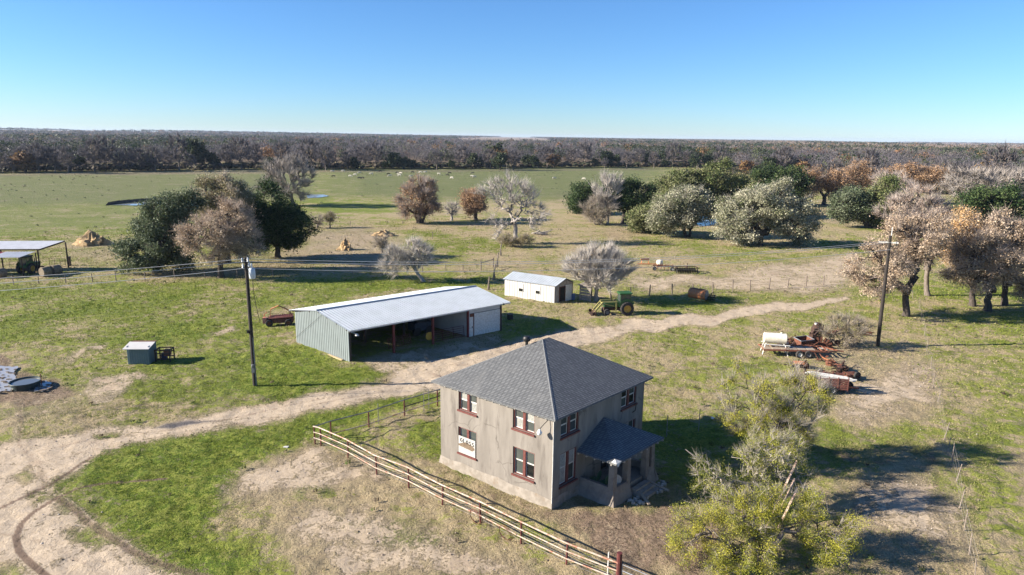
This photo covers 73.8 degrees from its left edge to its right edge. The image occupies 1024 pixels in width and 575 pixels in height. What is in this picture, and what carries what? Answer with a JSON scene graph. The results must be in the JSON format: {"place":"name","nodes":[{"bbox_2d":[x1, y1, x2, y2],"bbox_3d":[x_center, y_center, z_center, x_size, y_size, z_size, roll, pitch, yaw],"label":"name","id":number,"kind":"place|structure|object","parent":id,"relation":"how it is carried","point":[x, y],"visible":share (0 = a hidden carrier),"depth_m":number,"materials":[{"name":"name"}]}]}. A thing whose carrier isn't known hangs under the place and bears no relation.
{"place":"outdoors","nodes":[
{"label":"outdoors","id":0,"kind":"place"},
{"bbox_2d":[0,296,850,574],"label":"dirt road","id":1,"kind":"structure","parent":0,"point":[23,522],"depth_m":50.92,"materials":[{"name":"soil"}]},
{"bbox_2d":[16,320,996,571],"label":"gravel","id":2,"kind":"structure","parent":0,"point":[427,469],"depth_m":48.05,"materials":[{"name":"stone"}]},
{"bbox_2d":[0,130,1023,574],"bbox_3d":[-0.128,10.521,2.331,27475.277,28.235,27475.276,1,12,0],"label":"ground","id":3,"kind":"structure","parent":0,"point":[632,534],"depth_m":61.16,"materials":[{"name":"green plant"}]},
{"bbox_2d":[0,366,17,390],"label":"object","id":4,"kind":"structure","parent":3,"relation":"on","point":[11,376],"depth_m":63.60,"materials":[{"name":"grey metal"}]},
{"bbox_2d":[6,150,40,172],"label":"woodland tree","id":5,"kind":"object","parent":3,"relation":"on","point":[24,163],"visible":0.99,"depth_m":366.76,"materials":[{"name":"brown plant"}]},
{"bbox_2d":[8,374,41,391],"bbox_3d":[-43.588,8.435,61.107,2.480,1.250,2.480,1,12,0],"label":"stock tank","id":6,"kind":"object","parent":3,"relation":"on","point":[23,384],"visible":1,"depth_m":60.83,"materials":[{"name":"grey metal"}]},
{"bbox_2d":[15,255,43,273],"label":"farm tractor","id":7,"kind":"object","parent":3,"relation":"on","point":[29,265],"visible":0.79,"depth_m":108.92,"materials":[{"name":"metal"}]},
{"bbox_2d":[0,241,68,275],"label":"cattle shelter","id":8,"kind":"object","parent":3,"relation":"on","point":[23,245],"visible":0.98,"depth_m":111.10,"materials":[{"name":"white metal"}]},
{"bbox_2d":[23,139,51,172],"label":"woodland tree","id":9,"kind":"object","parent":3,"relation":"on","point":[37,153],"visible":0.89,"depth_m":370.20,"materials":[{"name":"grey plant"}]},
{"bbox_2d":[39,145,63,171],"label":"woodland tree","id":10,"kind":"object","parent":3,"relation":"on","point":[53,161],"visible":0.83,"depth_m":373.08,"materials":[{"name":"grey plant"}]},
{"bbox_2d":[55,144,77,172],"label":"woodland tree","id":11,"kind":"object","parent":3,"relation":"on","point":[67,162],"visible":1,"depth_m":367.84,"materials":[{"name":"grey plant"}]},
{"bbox_2d":[76,136,107,171],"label":"woodland tree","id":12,"kind":"object","parent":3,"relation":"on","point":[86,150],"visible":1,"depth_m":384.39,"materials":[{"name":"grey plant"}]},
{"bbox_2d":[72,230,113,246],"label":"hay pile","id":13,"kind":"object","parent":3,"relation":"on","point":[90,238],"visible":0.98,"depth_m":137.35,"materials":[{"name":"plant"}]},
{"bbox_2d":[92,134,118,170],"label":"woodland tree","id":14,"kind":"object","parent":3,"relation":"on","point":[109,152],"visible":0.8,"depth_m":390.12,"materials":[{"name":"grey plant"}]},
{"bbox_2d":[119,145,136,171],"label":"woodland tree","id":15,"kind":"object","parent":3,"relation":"on","point":[131,157],"visible":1,"depth_m":390.50,"materials":[{"name":"grey plant"}]},
{"bbox_2d":[122,340,157,364],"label":"pump house","id":16,"kind":"structure","parent":3,"relation":"on","point":[140,351],"depth_m":67.41,"materials":[{"name":"blue"}]},
{"bbox_2d":[144,145,162,170],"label":"woodland tree","id":17,"kind":"object","parent":3,"relation":"on","point":[156,151],"visible":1,"depth_m":394.64,"materials":[{"name":"grey plant"}]},
{"bbox_2d":[102,186,209,274],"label":"tree","id":18,"kind":"object","parent":3,"relation":"on","point":[152,229],"visible":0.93,"depth_m":109.22,"materials":[{"name":"green plant"}]},
{"bbox_2d":[154,347,174,361],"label":"pump stand","id":19,"kind":"object","parent":3,"relation":"on","point":[165,354],"visible":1,"depth_m":68.46,"materials":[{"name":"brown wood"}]},
{"bbox_2d":[162,130,189,170],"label":"woodland tree","id":20,"kind":"object","parent":3,"relation":"on","point":[183,143],"visible":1,"depth_m":401.17,"materials":[{"name":"grey plant"}]},
{"bbox_2d":[178,136,208,169],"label":"woodland tree","id":21,"kind":"object","parent":3,"relation":"on","point":[197,148],"visible":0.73,"depth_m":416.54,"materials":[{"name":"green plant"}]},
{"bbox_2d":[168,190,271,277],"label":"tree","id":22,"kind":"object","parent":3,"relation":"on","point":[236,235],"visible":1,"depth_m":105.20,"materials":[{"name":"brown plant"}]},
{"bbox_2d":[183,168,259,262],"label":"tree","id":23,"kind":"object","parent":3,"relation":"on","point":[227,185],"visible":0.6,"depth_m":117.08,"materials":[{"name":"brown plant"}]},
{"bbox_2d":[5,263,464,284],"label":"wire fence","id":24,"kind":"object","parent":3,"relation":"on","point":[207,274],"visible":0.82,"depth_m":107.68,"materials":[{"name":"grey metal"}]},
{"bbox_2d":[226,135,252,169],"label":"woodland tree","id":25,"kind":"object","parent":3,"relation":"on","point":[234,151],"visible":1,"depth_m":423.02,"materials":[{"name":"grey plant"}]},
{"bbox_2d":[241,257,259,385],"bbox_3d":[-23.134,3.276,60.898,1.264,12.100,0.580,1,12,0],"label":"utility pole","id":26,"kind":"object","parent":3,"relation":"on","point":[251,274],"visible":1,"depth_m":60.65,"materials":[{"name":"brown wood"}]},
{"bbox_2d":[0,249,890,290],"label":"power wire","id":27,"kind":"object","parent":26,"relation":"attached to","point":[425,271],"visible":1,"depth_m":63.41,"materials":[{"name":"metal"}]},
{"bbox_2d":[8,241,885,277],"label":"power wire","id":28,"kind":"object","parent":26,"relation":"attached to","point":[372,261],"visible":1,"depth_m":61.93,"materials":[{"name":"metal"}]},
{"bbox_2d":[6,242,891,282],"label":"power wire","id":29,"kind":"object","parent":26,"relation":"attached to","point":[428,264],"visible":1,"depth_m":63.12,"materials":[{"name":"metal"}]},
{"bbox_2d":[243,142,265,168],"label":"woodland tree","id":30,"kind":"object","parent":3,"relation":"on","point":[255,148],"visible":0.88,"depth_m":433.18,"materials":[{"name":"grey plant"}]},
{"bbox_2d":[262,305,293,326],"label":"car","id":31,"kind":"object","parent":3,"relation":"on","point":[286,319],"visible":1,"depth_m":81.58,"materials":[{"name":"orange paint"}]},
{"bbox_2d":[237,171,321,257],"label":"tree","id":32,"kind":"object","parent":3,"relation":"on","point":[282,220],"visible":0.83,"depth_m":122.98,"materials":[{"name":"green plant"}]},
{"bbox_2d":[272,138,292,161],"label":"woodland tree","id":33,"kind":"object","parent":3,"relation":"on","point":[279,144],"visible":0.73,"depth_m":441.80,"materials":[{"name":"grey plant"}]},
{"bbox_2d":[252,150,320,203],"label":"tree","id":34,"kind":"object","parent":3,"relation":"on","point":[287,166],"visible":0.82,"depth_m":214.05,"materials":[{"name":"grey plant"}]},
{"bbox_2d":[298,134,324,166],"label":"woodland tree","id":35,"kind":"object","parent":3,"relation":"on","point":[311,143],"visible":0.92,"depth_m":435.19,"materials":[{"name":"grey plant"}]},
{"bbox_2d":[314,145,335,169],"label":"woodland tree","id":36,"kind":"object","parent":3,"relation":"on","point":[319,154],"visible":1,"depth_m":429.79,"materials":[{"name":"grey plant"}]},
{"bbox_2d":[366,141,383,168],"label":"woodland tree","id":37,"kind":"object","parent":3,"relation":"on","point":[375,154],"visible":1,"depth_m":453.21,"materials":[{"name":"grey plant"}]},
{"bbox_2d":[315,389,439,439],"bbox_3d":[-9.540,10.036,55.085,13.742,1.541,0.425,-11,17,-42],"label":"pipe fence","id":38,"kind":"object","parent":3,"relation":"on","point":[368,424],"visible":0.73,"depth_m":54.10,"materials":[{"name":"brown metal"}]},
{"bbox_2d":[289,285,510,361],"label":"open barn","id":39,"kind":"structure","parent":3,"relation":"on","point":[473,310],"depth_m":75.09,"materials":[{"name":"grey metal"}]},
{"bbox_2d":[474,309,499,335],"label":"garage door","id":40,"kind":"structure","parent":39,"relation":"in","point":[487,321],"depth_m":79.24,"materials":[{"name":"white paint"}]},
{"bbox_2d":[372,233,437,281],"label":"tree","id":41,"kind":"object","parent":3,"relation":"on","point":[395,252],"visible":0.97,"depth_m":105.64,"materials":[{"name":"grey plant"}]},
{"bbox_2d":[392,171,445,223],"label":"tree","id":42,"kind":"object","parent":3,"relation":"on","point":[425,189],"visible":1,"depth_m":175.73,"materials":[{"name":"brown plant"}]},
{"bbox_2d":[408,319,431,335],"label":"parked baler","id":43,"kind":"object","parent":3,"relation":"on","point":[416,327],"visible":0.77,"depth_m":78.42,"materials":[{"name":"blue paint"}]},
{"bbox_2d":[441,199,460,220],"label":"tree","id":44,"kind":"object","parent":3,"relation":"on","point":[454,207],"visible":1,"depth_m":183.16,"materials":[{"name":"beige plant"}]},
{"bbox_2d":[313,426,622,574],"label":"pipe fence","id":45,"kind":"object","parent":3,"relation":"on","point":[618,569],"visible":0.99,"depth_m":40.43,"materials":[{"name":"metal"}]},
{"bbox_2d":[455,186,489,219],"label":"tree","id":46,"kind":"object","parent":3,"relation":"on","point":[473,203],"visible":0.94,"depth_m":184.55,"materials":[{"name":"brown plant"}]},
{"bbox_2d":[3,169,958,286],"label":"tussocks","id":47,"kind":"object","parent":3,"relation":"on","point":[317,204],"visible":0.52,"depth_m":264.02,"materials":[{"name":"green plant"}]},
{"bbox_2d":[491,152,507,169],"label":"woodland tree","id":48,"kind":"object","parent":3,"relation":"on","point":[499,160],"visible":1,"depth_m":456.80,"materials":[{"name":"green plant"}]},
{"bbox_2d":[1,270,1017,570],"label":"weeds","id":49,"kind":"object","parent":3,"relation":"on","point":[923,568],"visible":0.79,"depth_m":62.82,"materials":[{"name":"green plant"}]},
{"bbox_2d":[0,134,1023,179],"bbox_3d":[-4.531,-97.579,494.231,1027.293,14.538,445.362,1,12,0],"label":"woods","id":50,"kind":"object","parent":3,"relation":"on","point":[756,155],"visible":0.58,"depth_m":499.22,"materials":[{"name":"brown plant"}]},
{"bbox_2d":[0,129,1023,148],"bbox_3d":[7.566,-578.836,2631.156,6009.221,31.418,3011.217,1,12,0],"label":"woods","id":51,"kind":"object","parent":3,"relation":"on","point":[143,133],"visible":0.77,"depth_m":2384.35,"materials":[{"name":"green plant"}]},
{"bbox_2d":[0,161,1023,195],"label":"undergrowth","id":52,"kind":"object","parent":3,"relation":"on","point":[112,167],"visible":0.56,"depth_m":435.07,"materials":[{"name":"brown plant"}]},
{"bbox_2d":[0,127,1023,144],"bbox_3d":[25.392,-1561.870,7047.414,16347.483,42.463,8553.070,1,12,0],"label":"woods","id":53,"kind":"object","parent":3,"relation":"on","point":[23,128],"visible":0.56,"depth_m":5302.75,"materials":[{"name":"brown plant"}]},
{"bbox_2d":[16,338,1010,574],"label":"short grass","id":54,"kind":"structure","parent":3,"relation":"on","point":[301,432],"depth_m":50.84,"materials":[{"name":"green plant"}]},
{"bbox_2d":[471,166,555,243],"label":"tree","id":55,"kind":"object","parent":3,"relation":"on","point":[508,190],"visible":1,"depth_m":144.33,"materials":[{"name":"grey plant"}]},
{"bbox_2d":[496,230,534,246],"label":"bush","id":56,"kind":"object","parent":3,"relation":"on","point":[507,240],"visible":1,"depth_m":141.33,"materials":[{"name":"brown plant"}]},
{"bbox_2d":[503,271,575,302],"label":"white shed","id":57,"kind":"structure","parent":3,"relation":"on","point":[548,289],"depth_m":95.89,"materials":[{"name":"white metal"}]},
{"bbox_2d":[431,336,663,509],"bbox_3d":[3.301,8.108,46.584,13.403,9.290,11.617,12,17,42],"label":"farmhouse","id":58,"kind":"object","parent":3,"relation":"on","point":[550,423],"visible":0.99,"depth_m":44.18,"materials":[{"name":"paint"}]},
{"bbox_2d":[457,391,476,417],"bbox_3d":[-2.917,7.706,45.444,1.756,1.460,0.314,10,16,37],"label":"window","id":59,"kind":"structure","parent":58,"relation":"in","point":[467,402],"depth_m":45.49,"materials":[{"name":"white glass"}]},
{"bbox_2d":[457,427,476,460],"bbox_3d":[-2.982,10.488,46.086,1.756,1.990,0.314,10,16,37],"label":"window","id":60,"kind":"structure","parent":58,"relation":"in","point":[463,432],"depth_m":45.99,"materials":[{"name":"red paint"}]},
{"bbox_2d":[511,409,534,436],"bbox_3d":[0.759,8.381,42.602,1.827,1.460,0.314,10,16,37],"label":"window","id":61,"kind":"structure","parent":58,"relation":"in","point":[524,421],"depth_m":42.64,"materials":[{"name":"red paint"}]},
{"bbox_2d":[511,447,534,483],"bbox_3d":[0.760,11.174,43.193,1.837,1.990,0.314,10,16,37],"label":"window","id":62,"kind":"structure","parent":58,"relation":"in","point":[524,461],"depth_m":43.26,"materials":[{"name":"red paint"}]},
{"bbox_2d":[559,447,577,489],"bbox_3d":[3.492,11.286,42.907,0.314,2.320,1.796,12,17,42],"label":"window","id":63,"kind":"structure","parent":58,"relation":"in","point":[568,458],"depth_m":43.00,"materials":[{"name":"red paint"}]},
{"bbox_2d":[560,412,579,440],"bbox_3d":[3.558,8.488,42.319,0.314,1.480,1.886,12,17,42],"label":"window","id":64,"kind":"structure","parent":58,"relation":"in","point":[569,424],"depth_m":42.37,"materials":[{"name":"red paint"}]},
{"bbox_2d":[620,386,637,411],"bbox_3d":[7.988,7.541,46.833,0.314,1.480,1.936,12,17,42],"label":"window","id":65,"kind":"structure","parent":58,"relation":"in","point":[628,397],"depth_m":46.90,"materials":[{"name":"red paint"}]},
{"bbox_2d":[562,180,604,213],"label":"tree","id":66,"kind":"object","parent":3,"relation":"on","point":[582,192],"visible":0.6,"depth_m":201.83,"materials":[{"name":"green plant"}]},
{"bbox_2d":[576,139,593,167],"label":"woodland tree","id":67,"kind":"object","parent":3,"relation":"on","point":[585,155],"visible":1,"depth_m":512.99,"materials":[{"name":"grey plant"}]},
{"bbox_2d":[578,282,593,301],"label":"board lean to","id":68,"kind":"object","parent":3,"relation":"on","point":[586,293],"visible":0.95,"depth_m":95.45,"materials":[{"name":"grey wood"}]},
{"bbox_2d":[577,193,616,225],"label":"tree","id":69,"kind":"object","parent":3,"relation":"on","point":[590,209],"visible":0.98,"depth_m":177.95,"materials":[{"name":"brown plant"}]},
{"bbox_2d":[557,239,638,300],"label":"tree","id":70,"kind":"object","parent":3,"relation":"on","point":[602,272],"visible":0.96,"depth_m":93.72,"materials":[{"name":"grey plant"}]},
{"bbox_2d":[590,168,625,223],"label":"tree","id":71,"kind":"object","parent":3,"relation":"on","point":[608,180],"visible":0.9,"depth_m":178.19,"materials":[{"name":"grey plant"}]},
{"bbox_2d":[588,291,634,315],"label":"farm tractor","id":72,"kind":"object","parent":3,"relation":"on","point":[623,303],"visible":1,"depth_m":88.30,"materials":[{"name":"metal"}]},
{"bbox_2d":[597,175,661,223],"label":"tree","id":73,"kind":"object","parent":3,"relation":"on","point":[628,198],"visible":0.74,"depth_m":179.95,"materials":[{"name":"green plant"}]},
{"bbox_2d":[623,200,664,233],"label":"bush","id":74,"kind":"object","parent":3,"relation":"on","point":[635,218],"visible":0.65,"depth_m":163.19,"materials":[{"name":"green plant"}]},
{"bbox_2d":[665,141,681,167],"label":"woodland tree","id":75,"kind":"object","parent":3,"relation":"on","point":[673,156],"visible":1,"depth_m":532.45,"materials":[{"name":"grey plant"}]},
{"bbox_2d":[642,181,717,236],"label":"tree","id":76,"kind":"object","parent":3,"relation":"on","point":[676,209],"visible":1,"depth_m":155.69,"materials":[{"name":"green plant"}]},
{"bbox_2d":[688,287,708,300],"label":"orange tank","id":77,"kind":"object","parent":3,"relation":"on","point":[699,294],"visible":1,"depth_m":96.85,"materials":[{"name":"metal"}]},
{"bbox_2d":[648,156,755,216],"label":"tree","id":78,"kind":"object","parent":3,"relation":"on","point":[717,180],"visible":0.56,"depth_m":196.00,"materials":[{"name":"green plant"}]},
{"bbox_2d":[591,276,824,297],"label":"post fence","id":79,"kind":"object","parent":3,"relation":"on","point":[714,286],"visible":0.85,"depth_m":102.61,"materials":[{"name":"wood"}]},
{"bbox_2d":[683,420,827,519],"bbox_3d":[14.811,11.074,42.209,9.191,5.879,5.061,-2,13,-12],"label":"tree","id":80,"kind":"object","parent":3,"relation":"on","point":[751,461],"visible":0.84,"depth_m":41.78,"materials":[{"name":"green plant"}]},
{"bbox_2d":[659,477,874,574],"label":"tree","id":81,"kind":"object","parent":3,"relation":"on","point":[719,557],"visible":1,"depth_m":36.85,"materials":[{"name":"green plant"}]},
{"bbox_2d":[709,174,828,246],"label":"tree","id":82,"kind":"object","parent":3,"relation":"on","point":[782,209],"visible":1,"depth_m":145.13,"materials":[{"name":"green plant"}]},
{"bbox_2d":[760,332,789,355],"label":"fuel tank","id":83,"kind":"object","parent":3,"relation":"on","point":[778,338],"visible":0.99,"depth_m":72.61,"materials":[{"name":"white metal"}]},
{"bbox_2d":[707,353,844,466],"bbox_3d":[18.341,8.381,47.388,10.594,8.894,7.644,1,12,0],"label":"tree","id":84,"kind":"object","parent":3,"relation":"on","point":[781,406],"visible":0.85,"depth_m":47.20,"materials":[{"name":"green plant"}]},
{"bbox_2d":[768,144,794,167],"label":"woodland tree","id":85,"kind":"object","parent":3,"relation":"on","point":[784,149],"visible":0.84,"depth_m":408.72,"materials":[{"name":"grey plant"}]},
{"bbox_2d":[748,162,818,199],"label":"tree","id":86,"kind":"object","parent":3,"relation":"on","point":[802,185],"visible":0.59,"depth_m":233.39,"materials":[{"name":"green plant"}]},
{"bbox_2d":[758,342,843,357],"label":"flatbed trailer","id":87,"kind":"object","parent":3,"relation":"on","point":[799,349],"visible":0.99,"depth_m":72.44,"materials":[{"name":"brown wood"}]},
{"bbox_2d":[802,163,856,204],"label":"tree","id":88,"kind":"object","parent":3,"relation":"on","point":[828,184],"visible":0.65,"depth_m":239.38,"materials":[{"name":"brown plant"}]},
{"bbox_2d":[803,369,858,394],"bbox_3d":[29.426,8.687,62.603,4.620,1.650,2.260,3,13,9],"label":"cage trailer","id":89,"kind":"object","parent":3,"relation":"on","point":[847,385],"visible":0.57,"depth_m":61.77,"materials":[{"name":"brown metal"}]},
{"bbox_2d":[815,308,877,348],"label":"bush","id":90,"kind":"object","parent":3,"relation":"on","point":[859,332],"visible":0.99,"depth_m":75.38,"materials":[{"name":"grey plant"}]},
{"bbox_2d":[823,183,880,227],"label":"tree","id":91,"kind":"object","parent":3,"relation":"on","point":[846,200],"visible":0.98,"depth_m":177.61,"materials":[{"name":"green plant"}]},
{"bbox_2d":[837,157,878,192],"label":"tree","id":92,"kind":"object","parent":3,"relation":"on","point":[860,171],"visible":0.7,"depth_m":264.85,"materials":[{"name":"brown plant"}]},
{"bbox_2d":[851,144,881,176],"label":"woodland tree","id":93,"kind":"object","parent":3,"relation":"on","point":[874,161],"visible":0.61,"depth_m":331.01,"materials":[{"name":"grey plant"}]},
{"bbox_2d":[856,170,912,227],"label":"tree","id":94,"kind":"object","parent":3,"relation":"on","point":[885,185],"visible":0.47,"depth_m":176.31,"materials":[{"name":"green plant"}]},
{"bbox_2d":[875,227,898,346],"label":"utility pole","id":95,"kind":"object","parent":3,"relation":"on","point":[878,337],"visible":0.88,"depth_m":75.03,"materials":[{"name":"brown wood"}]},
{"bbox_2d":[867,167,916,193],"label":"tree","id":96,"kind":"object","parent":3,"relation":"on","point":[897,173],"visible":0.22,"depth_m":216.79,"materials":[{"name":"brown plant"}]},
{"bbox_2d":[833,200,961,316],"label":"tree","id":97,"kind":"object","parent":3,"relation":"on","point":[909,256],"visible":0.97,"depth_m":87.10,"materials":[{"name":"beige plant"}]},
{"bbox_2d":[866,175,957,295],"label":"tree","id":98,"kind":"object","parent":3,"relation":"on","point":[925,199],"visible":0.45,"depth_m":98.42,"materials":[{"name":"brown plant"}]},
{"bbox_2d":[879,160,955,200],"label":"tree","id":99,"kind":"object","parent":3,"relation":"on","point":[924,172],"visible":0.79,"depth_m":247.04,"materials":[{"name":"brown plant"}]},
{"bbox_2d":[904,284,977,574],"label":"wire fence","id":100,"kind":"object","parent":3,"relation":"on","point":[950,453],"visible":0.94,"depth_m":48.89,"materials":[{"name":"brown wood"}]},
{"bbox_2d":[922,204,1016,306],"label":"tree","id":101,"kind":"object","parent":3,"relation":"on","point":[969,222],"visible":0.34,"depth_m":92.58,"materials":[{"name":"brown plant"}]},
{"bbox_2d":[934,203,1023,311],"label":"tree","id":102,"kind":"object","parent":3,"relation":"on","point":[1005,264],"visible":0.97,"depth_m":89.92,"materials":[{"name":"brown plant"}]},
{"bbox_2d":[938,163,1023,200],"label":"tree","id":103,"kind":"object","parent":3,"relation":"on","point":[977,175],"visible":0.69,"depth_m":212.06,"materials":[{"name":"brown plant"}]},
{"bbox_2d":[950,179,1023,222],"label":"tree","id":104,"kind":"object","parent":3,"relation":"on","point":[983,200],"visible":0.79,"depth_m":155.01,"materials":[{"name":"green plant"}]},
{"bbox_2d":[978,141,1021,180],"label":"woodland tree","id":105,"kind":"object","parent":3,"relation":"on","point":[1004,156],"visible":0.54,"depth_m":289.16,"materials":[{"name":"grey plant"}]},
{"bbox_2d":[999,219,1023,305],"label":"tree","id":106,"kind":"object","parent":3,"relation":"on","point":[1005,293],"visible":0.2,"depth_m":95.53,"materials":[{"name":"brown plant"}]},
{"bbox_2d":[0,0,1023,142],"label":"sky","id":107,"kind":"structure","parent":0,"point":[914,71],"materials":[{"name":"blue"}]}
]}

